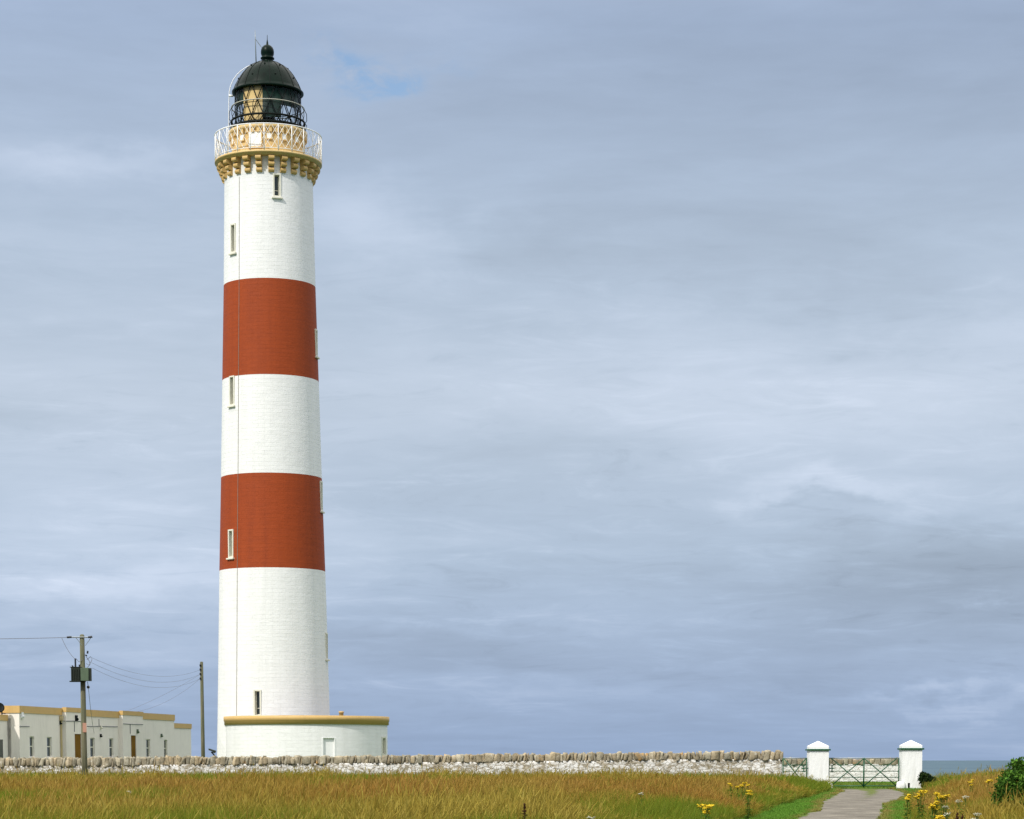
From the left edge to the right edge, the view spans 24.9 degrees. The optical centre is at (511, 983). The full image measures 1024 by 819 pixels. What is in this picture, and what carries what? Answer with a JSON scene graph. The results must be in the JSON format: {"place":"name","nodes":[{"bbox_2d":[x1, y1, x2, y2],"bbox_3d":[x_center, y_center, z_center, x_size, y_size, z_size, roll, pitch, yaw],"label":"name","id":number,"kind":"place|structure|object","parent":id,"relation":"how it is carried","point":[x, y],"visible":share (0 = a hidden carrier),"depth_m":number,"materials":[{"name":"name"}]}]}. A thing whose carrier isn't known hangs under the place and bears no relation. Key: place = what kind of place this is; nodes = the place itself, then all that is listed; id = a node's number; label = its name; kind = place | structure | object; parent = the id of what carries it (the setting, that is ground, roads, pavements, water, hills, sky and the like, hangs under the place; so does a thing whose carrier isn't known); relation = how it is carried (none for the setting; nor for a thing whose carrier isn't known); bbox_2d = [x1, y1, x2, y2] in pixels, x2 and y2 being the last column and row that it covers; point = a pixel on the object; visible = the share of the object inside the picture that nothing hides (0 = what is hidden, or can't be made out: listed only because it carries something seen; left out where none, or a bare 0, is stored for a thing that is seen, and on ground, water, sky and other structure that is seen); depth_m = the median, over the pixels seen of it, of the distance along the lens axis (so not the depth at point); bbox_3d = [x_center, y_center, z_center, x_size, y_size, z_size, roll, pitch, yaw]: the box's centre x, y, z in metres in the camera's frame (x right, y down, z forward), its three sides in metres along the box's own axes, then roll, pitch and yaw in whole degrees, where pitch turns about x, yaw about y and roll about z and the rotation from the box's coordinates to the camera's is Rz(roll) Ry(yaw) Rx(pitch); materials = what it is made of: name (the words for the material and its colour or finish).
{"place":"outdoors","nodes":[
{"label":"outdoors","id":0,"kind":"place"},
{"bbox_2d":[0,0,1023,759],"label":"sky","id":1,"kind":"structure","parent":0,"point":[670,353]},
{"bbox_2d":[798,789,903,818],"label":"driveway","id":2,"kind":"structure","parent":0,"point":[856,804],"depth_m":72.84,"materials":[{"name":"grey concrete"}]},
{"bbox_2d":[831,781,896,788],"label":"lawn grass","id":3,"kind":"structure","parent":0,"point":[865,782],"depth_m":126.67,"materials":[{"name":"green plant"}]},
{"bbox_2d":[922,760,1023,776],"bbox_3d":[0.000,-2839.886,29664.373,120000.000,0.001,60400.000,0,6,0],"label":"sea","id":4,"kind":"structure","parent":0,"point":[938,766],"depth_m":6763.43,"materials":[{"name":"liquid"}]},
{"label":"ground","id":5,"kind":"structure","parent":0,"visible":0},
{"bbox_2d":[67,634,92,775],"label":"utility pole","id":6,"kind":"object","parent":5,"relation":"on","point":[81,674],"visible":0.99,"depth_m":104.53,"materials":[{"name":"brown wood"}]},
{"bbox_2d":[3,637,66,638],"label":"overhead wire","id":7,"kind":"object","parent":6,"relation":"attached to","point":[30,638],"visible":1,"depth_m":103.71,"materials":[{"name":"black metal"}]},
{"bbox_2d":[0,706,191,758],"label":"keepers house","id":8,"kind":"structure","parent":5,"relation":"on","point":[34,731],"depth_m":140.16,"materials":[{"name":"paint"}]},
{"bbox_2d":[0,703,5,714],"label":"satellite dish","id":9,"kind":"object","parent":8,"relation":"attached to","point":[2,707],"visible":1,"depth_m":128.65,"materials":[{"name":"black metal"}]},
{"bbox_2d":[29,735,35,757],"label":"window","id":10,"kind":"structure","parent":8,"relation":"in","point":[31,738],"depth_m":131.27,"materials":[{"name":"white glass"}]},
{"bbox_2d":[47,736,51,757],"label":"window","id":11,"kind":"structure","parent":8,"relation":"in","point":[49,738],"depth_m":133.88,"materials":[{"name":"white glass"}]},
{"bbox_2d":[90,737,94,756],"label":"window","id":12,"kind":"structure","parent":8,"relation":"in","point":[92,739],"depth_m":140.68,"materials":[{"name":"white glass"}]},
{"bbox_2d":[109,738,113,757],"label":"window","id":13,"kind":"structure","parent":8,"relation":"in","point":[111,740],"depth_m":143.88,"materials":[{"name":"white glass"}]},
{"bbox_2d":[146,738,150,756],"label":"window","id":14,"kind":"structure","parent":8,"relation":"in","point":[147,740],"depth_m":150.47,"materials":[{"name":"white glass"}]},
{"bbox_2d":[164,739,167,756],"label":"window","id":15,"kind":"structure","parent":8,"relation":"in","point":[165,740],"depth_m":153.91,"materials":[{"name":"white glass"}]},
{"bbox_2d":[199,662,204,756],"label":"utility pole","id":16,"kind":"object","parent":5,"relation":"on","point":[202,712],"visible":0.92,"depth_m":148.92,"materials":[{"name":"brown wood"}]},
{"bbox_2d":[93,668,198,687],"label":"overhead wire","id":17,"kind":"object","parent":16,"relation":"attached to","point":[140,685],"visible":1,"depth_m":124.74,"materials":[{"name":"black metal"}]},
{"bbox_2d":[214,34,388,757],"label":"lighthouse","id":18,"kind":"object","parent":5,"relation":"on","point":[273,685],"visible":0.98,"depth_m":135.05,"materials":[{"name":"white paint"}]},
{"bbox_2d":[226,529,233,559],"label":"window","id":19,"kind":"structure","parent":18,"relation":"in","point":[231,531],"depth_m":136.05,"materials":[{"name":"beige paint"}]},
{"bbox_2d":[227,375,235,407],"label":"window","id":20,"kind":"structure","parent":18,"relation":"in","point":[231,378],"depth_m":135.39,"materials":[{"name":"beige paint"}]},
{"bbox_2d":[228,223,236,254],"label":"window","id":21,"kind":"structure","parent":18,"relation":"in","point":[232,226],"depth_m":134.70,"materials":[{"name":"beige paint"}]},
{"bbox_2d":[253,690,260,715],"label":"window","id":22,"kind":"structure","parent":18,"relation":"in","point":[256,693],"depth_m":135.92,"materials":[{"name":"beige paint"}]},
{"bbox_2d":[272,173,282,198],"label":"window","id":23,"kind":"structure","parent":18,"relation":"in","point":[276,176],"depth_m":133.78,"materials":[{"name":"beige paint"}]},
{"bbox_2d":[315,329,319,358],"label":"window","id":24,"kind":"structure","parent":18,"relation":"in","point":[316,331],"depth_m":136.72,"materials":[{"name":"beige paint"}]},
{"bbox_2d":[320,481,324,513],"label":"window","id":25,"kind":"structure","parent":18,"relation":"in","point":[321,482],"depth_m":137.52,"materials":[{"name":"beige paint"}]},
{"bbox_2d":[325,633,329,660],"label":"window","id":26,"kind":"structure","parent":18,"relation":"in","point":[326,634],"depth_m":138.13,"materials":[{"name":"beige paint"}]},
{"bbox_2d":[0,750,782,776],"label":"stone wall","id":27,"kind":"structure","parent":5,"relation":"on","point":[722,761],"depth_m":114.32,"materials":[{"name":"white stone"}]},
{"bbox_2d":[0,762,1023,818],"bbox_3d":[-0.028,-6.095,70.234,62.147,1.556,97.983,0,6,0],"label":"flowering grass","id":28,"kind":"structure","parent":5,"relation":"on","point":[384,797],"depth_m":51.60,"materials":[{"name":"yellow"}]},
{"bbox_2d":[0,770,1023,818],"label":"meadow grass","id":29,"kind":"structure","parent":5,"relation":"on","point":[662,809],"depth_m":48.22,"materials":[{"name":"green"}]},
{"bbox_2d":[521,803,526,818],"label":"dock plant","id":30,"kind":"object","parent":5,"relation":"on","point":[524,810],"visible":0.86,"depth_m":32.73,"materials":[{"name":"plant"}]},
{"bbox_2d":[697,804,713,818],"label":"ragwort","id":31,"kind":"object","parent":5,"relation":"on","point":[708,808],"visible":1,"depth_m":30.53,"materials":[{"name":"yellow plant"}]},
{"bbox_2d":[728,783,733,798],"bbox_3d":[5.705,-4.787,60.221,0.237,0.824,0.216,-3,6,-25],"label":"ragwort","id":32,"kind":"object","parent":5,"relation":"on","point":[730,789],"visible":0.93,"depth_m":60.18,"materials":[{"name":"yellow plant"}]},
{"bbox_2d":[735,782,749,801],"bbox_3d":[5.854,-4.689,58.986,0.331,0.869,0.361,3,6,25],"label":"ragwort","id":33,"kind":"object","parent":5,"relation":"on","point":[741,786],"visible":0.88,"depth_m":59.02,"materials":[{"name":"yellow plant"}]},
{"bbox_2d":[743,790,753,818],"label":"ragwort","id":34,"kind":"object","parent":5,"relation":"on","point":[748,805],"visible":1,"depth_m":49.63,"materials":[{"name":"yellow plant"}]},
{"bbox_2d":[805,741,830,780],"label":"gate pillar","id":35,"kind":"structure","parent":5,"relation":"on","point":[818,759],"depth_m":111.04,"materials":[{"name":"white paint"}]},
{"bbox_2d":[782,758,807,776],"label":"wicket gate","id":36,"kind":"structure","parent":35,"relation":"attached to","point":[803,768],"depth_m":111.47,"materials":[{"name":"green metal"}]},
{"bbox_2d":[829,758,899,787],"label":"field gate","id":37,"kind":"structure","parent":35,"relation":"attached to","point":[863,771],"depth_m":111.52,"materials":[{"name":"green metal"}]},
{"bbox_2d":[738,787,920,818],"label":"verge grass","id":38,"kind":"structure","parent":5,"relation":"on","point":[893,809],"depth_m":65.68,"materials":[{"name":"green plant"}]},
{"bbox_2d":[782,757,897,781],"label":"stone wall","id":39,"kind":"structure","parent":5,"relation":"on","point":[849,764],"depth_m":145.12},
{"bbox_2d":[896,781,905,787],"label":"guard stone","id":40,"kind":"object","parent":5,"relation":"on","point":[899,784],"visible":0.59,"depth_m":110.96,"materials":[{"name":"white stone"}]},
{"bbox_2d":[904,794,912,818],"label":"ragwort","id":41,"kind":"object","parent":5,"relation":"on","point":[908,798],"visible":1,"depth_m":40.97,"materials":[{"name":"yellow plant"}]},
{"bbox_2d":[897,740,923,787],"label":"gate pillar","id":42,"kind":"structure","parent":5,"relation":"on","point":[910,762],"depth_m":111.05,"materials":[{"name":"paint"}]},
{"bbox_2d":[914,790,927,818],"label":"ragwort","id":43,"kind":"object","parent":5,"relation":"on","point":[919,795],"visible":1,"depth_m":41.43,"materials":[{"name":"yellow plant"}]},
{"bbox_2d":[917,771,937,787],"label":"shrub","id":44,"kind":"object","parent":5,"relation":"on","point":[924,777],"visible":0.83,"depth_m":110.31,"materials":[{"name":"green plant"}]},
{"bbox_2d":[929,801,940,818],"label":"ragwort","id":45,"kind":"object","parent":5,"relation":"on","point":[934,806],"visible":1,"depth_m":32.92,"materials":[{"name":"yellow plant"}]},
{"bbox_2d":[932,792,939,815],"bbox_3d":[7.636,-3.032,41.907,0.270,0.844,0.247,0,6,0],"label":"ragwort","id":46,"kind":"object","parent":5,"relation":"on","point":[937,798],"visible":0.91,"depth_m":41.88,"materials":[{"name":"yellow plant"}]},
{"bbox_2d":[934,815,945,818],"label":"ragwort","id":47,"kind":"object","parent":5,"relation":"on","point":[940,817],"visible":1,"depth_m":27.89,"materials":[{"name":"yellow plant"}]},
{"bbox_2d":[937,794,950,818],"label":"ragwort","id":48,"kind":"object","parent":5,"relation":"on","point":[942,798],"visible":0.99,"depth_m":38.26,"materials":[{"name":"yellow plant"}]},
{"bbox_2d":[942,806,950,818],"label":"cow parsley","id":49,"kind":"object","parent":5,"relation":"on","point":[945,814],"visible":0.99,"depth_m":31.58,"materials":[{"name":"white plant"}]},
{"bbox_2d":[955,795,968,818],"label":"cow parsley","id":50,"kind":"object","parent":5,"relation":"on","point":[964,797],"visible":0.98,"depth_m":38.09,"materials":[{"name":"white plant"}]},
{"bbox_2d":[989,757,1023,812],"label":"gorse bush","id":51,"kind":"object","parent":5,"relation":"on","point":[1013,777],"visible":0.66,"depth_m":41.66,"materials":[{"name":"green plant"}]}
]}

